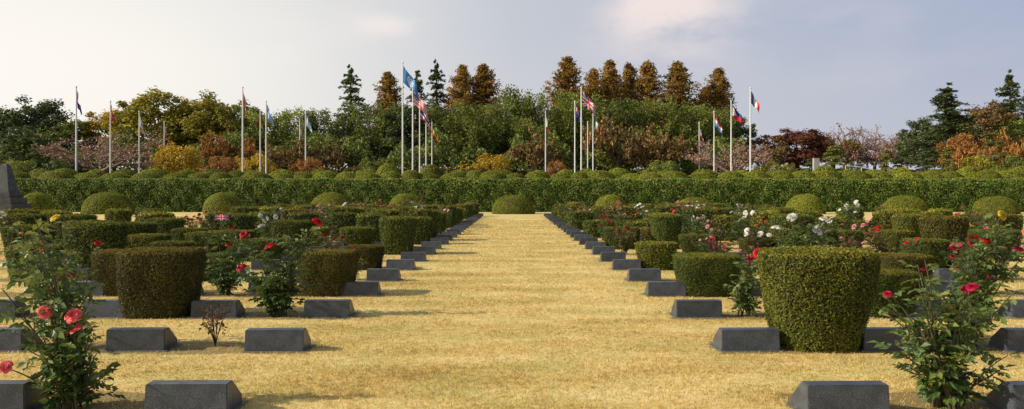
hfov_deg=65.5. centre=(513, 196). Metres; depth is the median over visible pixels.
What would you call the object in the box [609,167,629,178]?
rounded shrub
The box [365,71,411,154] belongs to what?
autumn conifer
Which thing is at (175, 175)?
rounded shrub
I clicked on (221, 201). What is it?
rounded shrub
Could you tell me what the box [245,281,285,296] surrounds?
gravestone
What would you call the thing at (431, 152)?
flagpole
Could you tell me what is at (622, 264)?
gravestone
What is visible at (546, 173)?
rounded shrub
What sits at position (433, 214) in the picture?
clipped bush
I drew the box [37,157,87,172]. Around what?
autumn shrub
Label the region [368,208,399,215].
clipped bush
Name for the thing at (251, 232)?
clipped bush
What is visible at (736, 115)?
flag
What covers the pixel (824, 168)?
rounded shrub
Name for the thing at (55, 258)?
rose bush
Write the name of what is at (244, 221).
clipped bush
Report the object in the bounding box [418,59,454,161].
cedar tree
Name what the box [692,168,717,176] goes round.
rounded shrub
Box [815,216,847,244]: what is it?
clipped bush
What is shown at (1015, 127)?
broadleaf tree
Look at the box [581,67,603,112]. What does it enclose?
autumn conifer
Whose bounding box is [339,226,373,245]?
clipped bush
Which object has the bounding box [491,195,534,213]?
rounded shrub
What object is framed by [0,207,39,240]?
clipped bush
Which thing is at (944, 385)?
rose bush
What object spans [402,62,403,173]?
flagpole
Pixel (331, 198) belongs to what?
rounded shrub
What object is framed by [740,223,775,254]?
rose bush
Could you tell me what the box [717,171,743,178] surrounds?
rounded shrub
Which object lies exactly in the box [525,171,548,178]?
rounded shrub
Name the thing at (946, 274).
gravestone
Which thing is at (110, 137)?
flagpole
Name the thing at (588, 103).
flag
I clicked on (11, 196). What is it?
obelisk monument
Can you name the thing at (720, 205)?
clipped bush
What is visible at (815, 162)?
stone pillar
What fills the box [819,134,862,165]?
cherry tree
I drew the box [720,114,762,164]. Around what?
broadleaf tree
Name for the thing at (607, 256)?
gravestone
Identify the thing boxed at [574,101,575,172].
flagpole
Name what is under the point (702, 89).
autumn conifer
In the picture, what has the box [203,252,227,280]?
clipped bush
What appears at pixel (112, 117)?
flag
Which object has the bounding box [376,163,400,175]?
rounded shrub
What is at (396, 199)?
rounded shrub
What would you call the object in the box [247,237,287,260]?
clipped bush
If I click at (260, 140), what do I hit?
flagpole
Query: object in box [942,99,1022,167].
broadleaf tree
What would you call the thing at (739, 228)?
rose bush
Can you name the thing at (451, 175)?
rounded shrub
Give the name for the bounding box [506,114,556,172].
bamboo clump
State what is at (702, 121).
bamboo clump
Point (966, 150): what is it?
cherry tree
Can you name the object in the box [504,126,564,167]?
cherry tree
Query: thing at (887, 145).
cherry tree
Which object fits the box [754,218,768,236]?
rose bush
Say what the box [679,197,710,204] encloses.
rounded shrub
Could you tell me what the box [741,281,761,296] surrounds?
gravestone
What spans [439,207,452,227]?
rose bush
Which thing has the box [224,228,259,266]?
rose bush
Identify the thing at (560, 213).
clipped bush
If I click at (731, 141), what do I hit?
flagpole
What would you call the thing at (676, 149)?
cherry tree
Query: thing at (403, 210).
clipped bush
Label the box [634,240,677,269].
clipped bush
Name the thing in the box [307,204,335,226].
rose bush
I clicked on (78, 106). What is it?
flag
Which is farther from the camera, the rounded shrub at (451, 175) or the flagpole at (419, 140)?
the flagpole at (419, 140)
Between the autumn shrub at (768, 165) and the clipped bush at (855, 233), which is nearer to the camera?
the clipped bush at (855, 233)
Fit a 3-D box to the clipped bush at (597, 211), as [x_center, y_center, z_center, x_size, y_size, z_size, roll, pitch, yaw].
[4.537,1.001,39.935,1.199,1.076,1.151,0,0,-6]
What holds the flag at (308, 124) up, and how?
attached to the flagpole at (305, 136)
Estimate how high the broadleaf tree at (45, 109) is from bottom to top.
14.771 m
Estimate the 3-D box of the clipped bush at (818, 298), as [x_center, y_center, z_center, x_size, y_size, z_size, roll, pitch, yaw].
[3.019,1.011,7.994,1.150,1.038,1.068,0,0,1]
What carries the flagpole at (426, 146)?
on the terrace ground at (888, 171)
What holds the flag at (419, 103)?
attached to the flagpole at (412, 133)
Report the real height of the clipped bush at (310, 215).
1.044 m
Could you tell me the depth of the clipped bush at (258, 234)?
26.75 m
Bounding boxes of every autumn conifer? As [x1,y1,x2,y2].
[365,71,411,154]
[442,64,484,166]
[468,63,510,147]
[537,55,593,161]
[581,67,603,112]
[589,59,629,167]
[618,62,640,121]
[627,59,669,164]
[655,60,708,133]
[689,87,715,126]
[699,67,746,169]
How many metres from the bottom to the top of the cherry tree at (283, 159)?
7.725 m
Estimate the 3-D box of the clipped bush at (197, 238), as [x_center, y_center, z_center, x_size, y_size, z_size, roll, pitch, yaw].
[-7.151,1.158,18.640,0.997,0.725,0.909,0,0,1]
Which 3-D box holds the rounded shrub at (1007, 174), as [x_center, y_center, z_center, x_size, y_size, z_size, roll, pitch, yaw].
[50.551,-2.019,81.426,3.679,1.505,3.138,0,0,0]
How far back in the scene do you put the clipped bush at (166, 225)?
22.50 m
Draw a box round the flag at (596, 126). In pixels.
[594,117,600,134]
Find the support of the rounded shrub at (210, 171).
on the terrace ground at (888, 171)
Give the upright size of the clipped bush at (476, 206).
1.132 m
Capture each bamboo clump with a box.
[239,108,298,165]
[293,107,355,171]
[336,99,407,165]
[409,100,481,171]
[441,99,511,164]
[475,102,519,171]
[489,84,548,170]
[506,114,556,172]
[518,92,582,168]
[549,89,606,170]
[577,96,644,165]
[608,98,663,171]
[656,100,716,166]
[687,104,739,169]
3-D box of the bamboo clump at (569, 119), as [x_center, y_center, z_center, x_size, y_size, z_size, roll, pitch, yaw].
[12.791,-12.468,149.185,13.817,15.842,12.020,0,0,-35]
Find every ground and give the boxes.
[0,212,1023,408]
[51,170,922,175]
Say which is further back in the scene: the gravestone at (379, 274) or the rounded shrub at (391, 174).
the rounded shrub at (391, 174)
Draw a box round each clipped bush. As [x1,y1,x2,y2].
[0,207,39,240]
[0,213,47,234]
[1,224,53,249]
[4,243,65,280]
[42,210,72,224]
[49,213,97,246]
[51,225,56,243]
[62,221,128,269]
[63,219,115,253]
[91,248,126,295]
[103,208,133,221]
[115,246,206,318]
[124,221,157,248]
[127,233,171,248]
[134,208,148,219]
[137,211,175,221]
[144,208,165,211]
[144,217,185,239]
[149,240,194,246]
[170,227,207,240]
[184,230,229,252]
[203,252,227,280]
[204,211,235,229]
[219,229,253,251]
[220,212,256,235]
[229,206,254,213]
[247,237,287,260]
[248,205,265,212]
[249,211,280,237]
[259,206,283,212]
[271,219,311,251]
[275,203,288,206]
[279,207,309,219]
[286,211,318,226]
[294,205,312,210]
[297,248,359,296]
[309,226,329,245]
[314,204,333,218]
[318,206,346,230]
[326,211,358,240]
[332,206,358,212]
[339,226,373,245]
[343,243,384,269]
[355,212,384,243]
[362,204,379,207]
[364,207,388,213]
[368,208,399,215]
[379,215,417,254]
[397,206,416,215]
[406,208,439,237]
[413,216,432,244]
[415,204,433,208]
[436,211,446,233]
[437,205,457,227]
[455,206,461,224]
[456,203,473,218]
[464,203,478,214]
[556,202,574,220]
[563,205,581,221]
[566,210,594,229]
[582,219,615,237]
[592,206,603,219]
[602,205,628,224]
[602,226,640,249]
[619,219,649,226]
[623,221,650,227]
[625,206,636,220]
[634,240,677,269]
[639,226,651,240]
[642,203,656,210]
[642,212,671,220]
[650,213,682,248]
[653,205,675,213]
[672,252,741,296]
[678,233,719,252]
[682,208,714,233]
[704,207,729,227]
[710,203,726,207]
[711,214,737,240]
[737,237,772,253]
[739,219,752,237]
[744,205,761,218]
[749,210,779,237]
[754,206,776,210]
[756,245,880,352]
[767,212,814,246]
[769,206,796,213]
[792,209,823,239]
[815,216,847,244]
[826,229,866,247]
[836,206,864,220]
[848,219,872,237]
[869,268,922,317]
[871,209,901,231]
[876,252,934,293]
[878,229,916,252]
[890,207,920,213]
[890,213,923,237]
[899,237,951,269]
[905,210,942,215]
[917,214,969,245]
[927,207,952,215]
[947,241,964,261]
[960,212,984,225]
[967,228,1022,261]
[973,212,1018,229]
[1018,216,1023,229]
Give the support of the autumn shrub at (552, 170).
on the terrace ground at (888, 171)
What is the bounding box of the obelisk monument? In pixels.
[0,163,31,209]
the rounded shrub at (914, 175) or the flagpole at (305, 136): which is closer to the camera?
the rounded shrub at (914, 175)
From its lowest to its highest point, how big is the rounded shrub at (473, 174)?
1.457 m
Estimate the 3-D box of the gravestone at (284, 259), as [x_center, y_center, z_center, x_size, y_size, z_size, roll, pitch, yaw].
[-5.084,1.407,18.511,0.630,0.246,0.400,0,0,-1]
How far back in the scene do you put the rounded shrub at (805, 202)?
67.91 m
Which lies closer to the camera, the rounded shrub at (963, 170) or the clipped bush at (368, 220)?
the clipped bush at (368, 220)
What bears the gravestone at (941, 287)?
on the ground at (539, 216)
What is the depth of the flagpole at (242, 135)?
89.95 m
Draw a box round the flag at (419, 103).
[414,91,426,115]
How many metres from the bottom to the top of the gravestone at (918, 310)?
0.246 m
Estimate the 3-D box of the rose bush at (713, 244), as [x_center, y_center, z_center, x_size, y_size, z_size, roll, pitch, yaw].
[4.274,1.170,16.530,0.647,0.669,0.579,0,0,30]
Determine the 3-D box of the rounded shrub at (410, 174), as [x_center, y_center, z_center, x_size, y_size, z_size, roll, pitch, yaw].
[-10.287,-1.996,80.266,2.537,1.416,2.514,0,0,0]
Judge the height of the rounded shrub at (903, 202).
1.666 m
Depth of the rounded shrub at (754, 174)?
79.97 m
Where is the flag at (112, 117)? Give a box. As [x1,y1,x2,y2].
[111,105,115,126]
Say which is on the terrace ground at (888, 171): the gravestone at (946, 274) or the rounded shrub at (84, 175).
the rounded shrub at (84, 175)
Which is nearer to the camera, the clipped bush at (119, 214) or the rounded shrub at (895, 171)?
the clipped bush at (119, 214)
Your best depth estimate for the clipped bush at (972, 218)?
28.92 m
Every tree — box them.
[0,94,77,166]
[0,105,50,160]
[0,125,46,168]
[31,128,168,171]
[43,118,109,157]
[78,108,144,170]
[100,85,207,161]
[154,89,246,159]
[165,96,204,142]
[198,130,257,163]
[221,99,276,165]
[249,139,298,169]
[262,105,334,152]
[288,131,345,172]
[332,64,375,167]
[374,102,438,169]
[405,70,429,169]
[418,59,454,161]
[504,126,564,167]
[582,114,661,167]
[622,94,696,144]
[629,129,691,166]
[681,137,775,174]
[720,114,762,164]
[740,135,789,171]
[752,127,836,170]
[819,123,880,166]
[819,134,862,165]
[842,138,903,169]
[848,124,912,169]
[873,131,920,168]
[893,115,941,168]
[898,82,988,168]
[934,132,986,170]
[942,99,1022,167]
[952,128,1022,168]
[953,122,988,142]
[978,139,1008,164]
[980,115,1023,168]
[989,69,1023,138]
[993,131,1023,166]
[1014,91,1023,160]
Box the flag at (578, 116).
[576,106,582,126]
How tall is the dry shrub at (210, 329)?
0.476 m
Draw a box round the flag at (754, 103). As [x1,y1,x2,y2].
[751,91,759,111]
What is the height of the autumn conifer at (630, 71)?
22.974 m
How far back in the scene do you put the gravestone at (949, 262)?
16.30 m
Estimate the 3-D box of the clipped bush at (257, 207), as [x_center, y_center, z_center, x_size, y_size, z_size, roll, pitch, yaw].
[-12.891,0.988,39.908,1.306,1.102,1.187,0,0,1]
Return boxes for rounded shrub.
[13,171,29,178]
[24,192,53,211]
[28,169,46,174]
[30,172,43,177]
[38,170,74,179]
[51,168,78,175]
[73,172,100,179]
[80,192,134,213]
[88,169,105,175]
[99,172,130,178]
[114,169,136,175]
[130,172,162,178]
[140,168,169,176]
[163,173,187,178]
[177,169,195,175]
[187,173,210,178]
[202,168,222,175]
[202,192,242,213]
[210,172,231,179]
[228,170,244,178]
[241,171,271,178]
[269,169,294,175]
[271,172,292,178]
[293,171,312,178]
[310,169,325,174]
[311,192,349,205]
[312,170,337,178]
[334,171,356,179]
[354,171,380,179]
[355,169,376,173]
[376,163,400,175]
[380,170,400,178]
[388,193,418,206]
[400,170,420,179]
[419,164,443,176]
[420,172,439,179]
[440,172,464,179]
[450,170,466,175]
[465,170,482,178]
[478,170,504,179]
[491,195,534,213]
[495,169,512,175]
[505,173,525,178]
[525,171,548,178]
[526,167,537,174]
[532,170,549,176]
[549,173,569,180]
[557,169,573,175]
[570,171,587,179]
[579,168,592,172]
[586,170,616,179]
[596,194,625,205]
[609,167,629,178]
[620,173,639,179]
[637,172,660,179]
[657,170,670,174]
[661,171,688,178]
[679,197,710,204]
[688,173,717,178]
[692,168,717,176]
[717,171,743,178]
[743,171,770,179]
[769,170,792,178]
[785,194,825,213]
[791,170,815,178]
[812,165,837,172]
[814,170,842,179]
[838,169,853,174]
[841,170,872,178]
[865,169,884,172]
[867,171,892,178]
[881,195,928,211]
[889,167,911,175]
[893,172,922,178]
[920,171,944,178]
[922,168,942,173]
[941,171,962,178]
[956,167,976,173]
[961,172,976,178]
[972,196,1020,213]
[975,169,1001,178]
[990,167,1006,171]
[998,170,1023,179]
[1011,166,1023,173]
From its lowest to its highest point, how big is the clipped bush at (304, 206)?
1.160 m
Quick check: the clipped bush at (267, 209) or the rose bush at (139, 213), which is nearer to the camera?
the rose bush at (139, 213)
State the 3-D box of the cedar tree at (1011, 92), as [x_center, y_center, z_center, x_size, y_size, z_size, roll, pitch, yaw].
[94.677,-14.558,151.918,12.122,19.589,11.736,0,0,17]
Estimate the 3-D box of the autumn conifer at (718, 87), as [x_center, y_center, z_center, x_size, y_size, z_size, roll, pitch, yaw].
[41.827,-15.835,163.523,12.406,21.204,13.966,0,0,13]
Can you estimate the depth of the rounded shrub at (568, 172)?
87.50 m
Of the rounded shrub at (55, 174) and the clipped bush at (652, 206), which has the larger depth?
the rounded shrub at (55, 174)
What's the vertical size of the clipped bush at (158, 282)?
0.892 m
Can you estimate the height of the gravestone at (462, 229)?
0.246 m
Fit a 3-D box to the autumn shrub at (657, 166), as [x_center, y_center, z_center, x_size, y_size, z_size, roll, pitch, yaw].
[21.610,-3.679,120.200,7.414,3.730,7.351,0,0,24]
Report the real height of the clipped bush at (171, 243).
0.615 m
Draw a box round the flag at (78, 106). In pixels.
[77,91,81,114]
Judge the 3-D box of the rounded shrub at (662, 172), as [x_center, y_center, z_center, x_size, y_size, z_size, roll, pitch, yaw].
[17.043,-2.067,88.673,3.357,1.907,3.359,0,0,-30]
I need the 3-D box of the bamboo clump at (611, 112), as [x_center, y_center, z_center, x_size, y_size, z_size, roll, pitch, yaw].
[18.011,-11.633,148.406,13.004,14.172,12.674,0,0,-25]
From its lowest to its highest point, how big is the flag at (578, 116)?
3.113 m
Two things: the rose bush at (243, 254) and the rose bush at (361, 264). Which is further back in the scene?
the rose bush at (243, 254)
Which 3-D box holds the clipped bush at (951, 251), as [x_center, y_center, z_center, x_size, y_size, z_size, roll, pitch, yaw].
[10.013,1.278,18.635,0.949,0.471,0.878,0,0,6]
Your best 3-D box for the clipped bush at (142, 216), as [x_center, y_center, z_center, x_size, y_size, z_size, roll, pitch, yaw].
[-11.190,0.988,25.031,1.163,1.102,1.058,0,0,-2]
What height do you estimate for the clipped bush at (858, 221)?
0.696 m
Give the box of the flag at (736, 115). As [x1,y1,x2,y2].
[732,105,742,123]
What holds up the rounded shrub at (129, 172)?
on the terrace ground at (888, 171)
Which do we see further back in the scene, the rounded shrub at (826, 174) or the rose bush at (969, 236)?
the rounded shrub at (826, 174)
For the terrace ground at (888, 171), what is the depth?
149.04 m
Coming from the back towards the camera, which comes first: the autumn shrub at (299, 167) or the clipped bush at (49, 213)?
the autumn shrub at (299, 167)
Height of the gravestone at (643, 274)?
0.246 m
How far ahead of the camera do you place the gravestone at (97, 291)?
11.96 m
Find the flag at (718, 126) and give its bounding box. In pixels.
[715,116,721,132]
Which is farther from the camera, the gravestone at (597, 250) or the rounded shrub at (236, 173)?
the rounded shrub at (236, 173)
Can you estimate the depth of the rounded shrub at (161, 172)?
86.30 m
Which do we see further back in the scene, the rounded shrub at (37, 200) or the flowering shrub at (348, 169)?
the flowering shrub at (348, 169)
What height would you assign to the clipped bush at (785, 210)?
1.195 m
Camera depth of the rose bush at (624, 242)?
20.73 m
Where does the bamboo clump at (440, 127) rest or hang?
on the terrace ground at (888, 171)
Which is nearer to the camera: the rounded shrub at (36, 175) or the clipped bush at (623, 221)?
the clipped bush at (623, 221)
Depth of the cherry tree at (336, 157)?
131.87 m
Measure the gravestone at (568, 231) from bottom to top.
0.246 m
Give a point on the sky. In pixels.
(810, 64)
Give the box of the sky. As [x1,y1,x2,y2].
[0,0,1023,169]
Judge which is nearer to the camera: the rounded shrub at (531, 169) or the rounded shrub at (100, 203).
the rounded shrub at (100, 203)
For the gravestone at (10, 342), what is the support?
on the ground at (539, 216)
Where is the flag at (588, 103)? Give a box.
[582,91,595,116]
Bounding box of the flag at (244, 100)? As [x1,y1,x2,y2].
[243,91,248,115]
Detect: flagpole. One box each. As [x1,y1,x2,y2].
[75,86,76,170]
[109,101,110,173]
[138,111,139,172]
[242,86,243,171]
[260,110,260,170]
[265,101,266,173]
[305,111,305,164]
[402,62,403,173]
[412,86,413,169]
[419,109,419,171]
[425,124,426,165]
[431,122,432,164]
[545,111,545,171]
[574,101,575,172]
[580,86,581,169]
[587,121,587,167]
[592,114,593,170]
[699,122,699,168]
[713,111,714,170]
[730,101,731,170]
[750,87,750,170]
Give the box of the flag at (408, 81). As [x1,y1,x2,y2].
[403,66,417,94]
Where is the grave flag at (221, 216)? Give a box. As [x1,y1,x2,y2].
[214,214,228,219]
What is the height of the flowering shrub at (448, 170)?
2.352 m
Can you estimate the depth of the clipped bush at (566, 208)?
41.72 m
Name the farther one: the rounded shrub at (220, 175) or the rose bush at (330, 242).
the rounded shrub at (220, 175)
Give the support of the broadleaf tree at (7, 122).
on the terrace ground at (888, 171)
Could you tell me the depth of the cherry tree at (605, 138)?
133.63 m
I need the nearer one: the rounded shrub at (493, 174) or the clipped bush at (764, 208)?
the clipped bush at (764, 208)
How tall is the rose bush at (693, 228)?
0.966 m
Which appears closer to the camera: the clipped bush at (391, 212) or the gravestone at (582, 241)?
the gravestone at (582, 241)
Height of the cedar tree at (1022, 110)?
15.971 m
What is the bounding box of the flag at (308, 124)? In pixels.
[306,115,312,133]
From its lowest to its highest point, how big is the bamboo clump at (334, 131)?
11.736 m
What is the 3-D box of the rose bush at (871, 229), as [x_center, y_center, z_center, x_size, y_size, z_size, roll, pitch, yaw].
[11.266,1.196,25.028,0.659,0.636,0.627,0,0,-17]
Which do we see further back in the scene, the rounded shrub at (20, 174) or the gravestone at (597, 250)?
the rounded shrub at (20, 174)
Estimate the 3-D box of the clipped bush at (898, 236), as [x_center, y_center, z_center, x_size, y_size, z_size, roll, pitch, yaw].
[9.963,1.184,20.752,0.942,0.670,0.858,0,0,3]
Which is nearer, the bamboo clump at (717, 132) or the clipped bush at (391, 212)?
the clipped bush at (391, 212)
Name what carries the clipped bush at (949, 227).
on the ground at (539, 216)
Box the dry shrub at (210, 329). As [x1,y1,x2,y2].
[196,297,230,345]
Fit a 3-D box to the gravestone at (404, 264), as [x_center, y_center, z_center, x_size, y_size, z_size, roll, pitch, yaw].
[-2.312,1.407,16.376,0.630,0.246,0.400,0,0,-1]
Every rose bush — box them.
[0,211,106,341]
[0,213,126,408]
[18,228,57,244]
[34,251,77,280]
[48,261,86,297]
[92,241,128,250]
[132,208,152,220]
[177,213,200,227]
[197,210,206,227]
[202,231,246,295]
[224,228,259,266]
[232,218,321,316]
[255,210,277,237]
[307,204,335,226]
[317,232,345,248]
[351,247,367,277]
[401,199,410,205]
[409,201,423,208]
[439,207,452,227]
[442,209,451,228]
[596,214,610,240]
[610,201,628,220]
[613,225,638,253]
[633,203,648,219]
[669,201,697,233]
[686,214,705,233]
[692,228,716,252]
[700,213,712,233]
[703,237,736,252]
[705,225,732,245]
[723,248,761,316]
[728,205,758,242]
[730,203,748,218]
[736,204,745,215]
[738,247,758,279]
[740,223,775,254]
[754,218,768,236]
[771,213,842,246]
[799,217,837,246]
[835,200,859,229]
[837,219,873,230]
[839,236,864,249]
[858,225,893,252]
[864,225,881,239]
[867,259,1020,408]
[884,237,926,252]
[920,207,1023,349]
[939,238,999,305]
[949,222,997,263]
[952,234,1010,276]
[954,206,975,224]
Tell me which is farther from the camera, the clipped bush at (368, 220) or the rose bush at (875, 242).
the clipped bush at (368, 220)
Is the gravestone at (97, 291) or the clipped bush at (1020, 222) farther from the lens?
the clipped bush at (1020, 222)
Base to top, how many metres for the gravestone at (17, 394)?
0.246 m
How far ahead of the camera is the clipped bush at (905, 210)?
31.14 m
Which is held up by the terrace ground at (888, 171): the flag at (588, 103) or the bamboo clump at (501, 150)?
the bamboo clump at (501, 150)
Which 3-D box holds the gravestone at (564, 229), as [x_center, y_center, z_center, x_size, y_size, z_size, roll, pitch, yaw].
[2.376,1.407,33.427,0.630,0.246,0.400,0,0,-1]
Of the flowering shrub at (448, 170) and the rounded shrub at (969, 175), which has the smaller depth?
the rounded shrub at (969, 175)
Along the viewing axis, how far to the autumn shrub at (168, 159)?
118.37 m
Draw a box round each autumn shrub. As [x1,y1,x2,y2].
[6,157,48,172]
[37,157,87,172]
[149,141,204,172]
[193,156,236,172]
[234,153,278,174]
[289,157,325,173]
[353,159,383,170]
[456,153,512,170]
[546,160,567,175]
[633,160,683,173]
[752,161,796,172]
[837,161,866,170]
[958,154,999,171]
[995,153,1023,169]
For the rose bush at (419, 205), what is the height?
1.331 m
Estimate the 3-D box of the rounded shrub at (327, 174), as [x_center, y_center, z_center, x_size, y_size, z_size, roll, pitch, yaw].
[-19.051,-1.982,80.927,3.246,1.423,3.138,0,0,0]
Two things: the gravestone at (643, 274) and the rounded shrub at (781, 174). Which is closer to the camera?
the gravestone at (643, 274)
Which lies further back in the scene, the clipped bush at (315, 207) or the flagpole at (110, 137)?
the flagpole at (110, 137)
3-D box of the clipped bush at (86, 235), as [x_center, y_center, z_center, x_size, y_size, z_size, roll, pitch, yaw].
[-8.646,1.011,16.512,1.207,1.038,1.100,0,0,3]
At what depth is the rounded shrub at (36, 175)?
80.52 m
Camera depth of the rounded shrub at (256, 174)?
79.28 m
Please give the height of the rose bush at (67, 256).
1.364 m
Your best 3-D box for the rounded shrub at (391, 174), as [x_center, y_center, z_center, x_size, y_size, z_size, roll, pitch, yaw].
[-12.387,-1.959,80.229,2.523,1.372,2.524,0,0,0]
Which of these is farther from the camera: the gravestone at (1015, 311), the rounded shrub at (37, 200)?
the rounded shrub at (37, 200)
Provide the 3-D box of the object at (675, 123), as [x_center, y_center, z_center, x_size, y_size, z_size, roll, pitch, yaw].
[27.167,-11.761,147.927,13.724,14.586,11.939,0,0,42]
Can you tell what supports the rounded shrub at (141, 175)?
on the terrace ground at (888, 171)
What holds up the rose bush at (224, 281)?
on the ground at (539, 216)
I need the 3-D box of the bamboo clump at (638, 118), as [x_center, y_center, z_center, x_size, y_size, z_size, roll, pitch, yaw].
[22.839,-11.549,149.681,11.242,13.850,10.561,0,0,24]
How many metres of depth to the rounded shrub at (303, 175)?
80.54 m
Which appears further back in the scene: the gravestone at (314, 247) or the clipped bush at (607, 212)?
the clipped bush at (607, 212)
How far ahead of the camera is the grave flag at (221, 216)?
23.50 m
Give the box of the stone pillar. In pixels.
[813,158,818,169]
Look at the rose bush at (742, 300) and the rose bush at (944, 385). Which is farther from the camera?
the rose bush at (742, 300)
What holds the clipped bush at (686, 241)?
on the ground at (539, 216)
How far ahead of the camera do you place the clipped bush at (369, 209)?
33.30 m
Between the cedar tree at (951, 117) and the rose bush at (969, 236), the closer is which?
the rose bush at (969, 236)
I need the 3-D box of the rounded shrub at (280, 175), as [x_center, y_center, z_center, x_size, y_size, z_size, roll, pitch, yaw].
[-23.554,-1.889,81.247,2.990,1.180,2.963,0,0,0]
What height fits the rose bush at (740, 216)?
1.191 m
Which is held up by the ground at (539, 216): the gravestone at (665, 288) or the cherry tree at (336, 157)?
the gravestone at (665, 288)
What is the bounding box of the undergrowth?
[0,125,746,174]
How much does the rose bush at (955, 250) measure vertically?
0.972 m
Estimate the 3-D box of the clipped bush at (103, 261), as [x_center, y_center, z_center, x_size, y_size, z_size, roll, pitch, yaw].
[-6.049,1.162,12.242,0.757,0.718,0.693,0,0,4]
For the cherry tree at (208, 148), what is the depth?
132.11 m
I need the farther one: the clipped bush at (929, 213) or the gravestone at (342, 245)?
the clipped bush at (929, 213)
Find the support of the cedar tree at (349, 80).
on the terrace ground at (888, 171)
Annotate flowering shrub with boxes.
[342,167,352,172]
[351,167,360,172]
[443,167,454,173]
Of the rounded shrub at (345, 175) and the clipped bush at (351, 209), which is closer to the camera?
the clipped bush at (351, 209)
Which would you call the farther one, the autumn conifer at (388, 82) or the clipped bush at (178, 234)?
the autumn conifer at (388, 82)
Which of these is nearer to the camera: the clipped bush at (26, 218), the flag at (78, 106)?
the clipped bush at (26, 218)
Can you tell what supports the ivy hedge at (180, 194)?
on the ground at (539, 216)
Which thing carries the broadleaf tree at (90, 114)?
on the terrace ground at (888, 171)
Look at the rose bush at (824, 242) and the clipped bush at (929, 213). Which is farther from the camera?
the clipped bush at (929, 213)
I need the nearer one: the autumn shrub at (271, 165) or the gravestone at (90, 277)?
the gravestone at (90, 277)
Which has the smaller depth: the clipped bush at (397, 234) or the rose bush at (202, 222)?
the clipped bush at (397, 234)
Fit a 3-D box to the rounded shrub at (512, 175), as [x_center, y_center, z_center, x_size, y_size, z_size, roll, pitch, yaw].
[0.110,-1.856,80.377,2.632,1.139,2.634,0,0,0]
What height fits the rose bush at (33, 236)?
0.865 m
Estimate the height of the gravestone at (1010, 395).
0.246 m
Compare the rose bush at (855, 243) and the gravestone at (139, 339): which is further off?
the rose bush at (855, 243)
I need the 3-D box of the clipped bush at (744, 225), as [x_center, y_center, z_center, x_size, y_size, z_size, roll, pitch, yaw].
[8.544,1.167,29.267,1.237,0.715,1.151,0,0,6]
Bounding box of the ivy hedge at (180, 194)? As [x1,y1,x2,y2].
[15,177,1023,211]
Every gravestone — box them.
[0,299,30,317]
[0,327,46,351]
[0,380,47,408]
[59,269,92,280]
[75,281,104,296]
[82,299,127,317]
[101,327,182,351]
[144,380,247,408]
[187,300,248,318]
[240,328,315,352]
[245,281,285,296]
[251,259,282,269]
[281,252,294,261]
[301,299,357,317]
[305,246,325,249]
[325,242,344,248]
[338,281,382,296]
[365,268,401,280]
[386,259,416,269]
[401,252,427,261]
[413,246,435,254]
[421,242,442,248]
[430,238,449,244]
[435,234,453,240]
[442,232,457,237]
[446,229,460,234]
[450,227,463,231]
[453,225,465,229]
[563,227,576,231]
[565,229,580,234]
[570,232,585,237]
[573,234,590,240]
[579,238,597,244]
[585,242,604,248]
[591,246,614,254]
[599,252,625,261]
[610,259,640,269]
[625,269,661,280]
[643,281,688,296]
[668,299,724,317]
[708,327,783,351]
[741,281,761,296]
[784,381,889,408]
[858,327,921,351]
[896,299,944,317]
[925,281,958,296]
[933,268,963,280]
[946,259,963,267]
[977,381,1023,408]
[984,327,1023,351]
[992,299,1023,317]
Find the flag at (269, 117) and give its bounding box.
[267,105,273,125]
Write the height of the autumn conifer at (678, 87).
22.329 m
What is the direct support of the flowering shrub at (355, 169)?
on the terrace ground at (888, 171)
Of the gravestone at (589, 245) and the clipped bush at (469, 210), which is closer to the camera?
the gravestone at (589, 245)
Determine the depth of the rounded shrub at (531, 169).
93.68 m
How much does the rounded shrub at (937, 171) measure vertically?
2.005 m
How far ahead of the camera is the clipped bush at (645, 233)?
24.69 m
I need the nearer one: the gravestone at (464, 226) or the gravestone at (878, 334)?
the gravestone at (878, 334)
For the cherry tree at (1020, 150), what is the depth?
126.55 m
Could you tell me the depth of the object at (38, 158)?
121.71 m
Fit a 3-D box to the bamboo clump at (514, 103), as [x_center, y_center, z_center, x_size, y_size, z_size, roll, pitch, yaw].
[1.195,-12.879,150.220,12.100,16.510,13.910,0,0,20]
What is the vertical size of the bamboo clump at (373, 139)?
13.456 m
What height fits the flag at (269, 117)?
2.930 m
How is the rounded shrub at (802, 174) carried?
on the terrace ground at (888, 171)
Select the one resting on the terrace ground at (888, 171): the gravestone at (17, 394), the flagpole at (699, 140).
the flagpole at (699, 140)
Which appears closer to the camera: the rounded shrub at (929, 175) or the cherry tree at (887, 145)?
the rounded shrub at (929, 175)
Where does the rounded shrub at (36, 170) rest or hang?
on the terrace ground at (888, 171)
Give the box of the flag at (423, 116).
[420,110,428,125]
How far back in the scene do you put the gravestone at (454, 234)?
28.98 m
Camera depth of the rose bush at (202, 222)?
29.20 m
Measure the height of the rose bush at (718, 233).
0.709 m

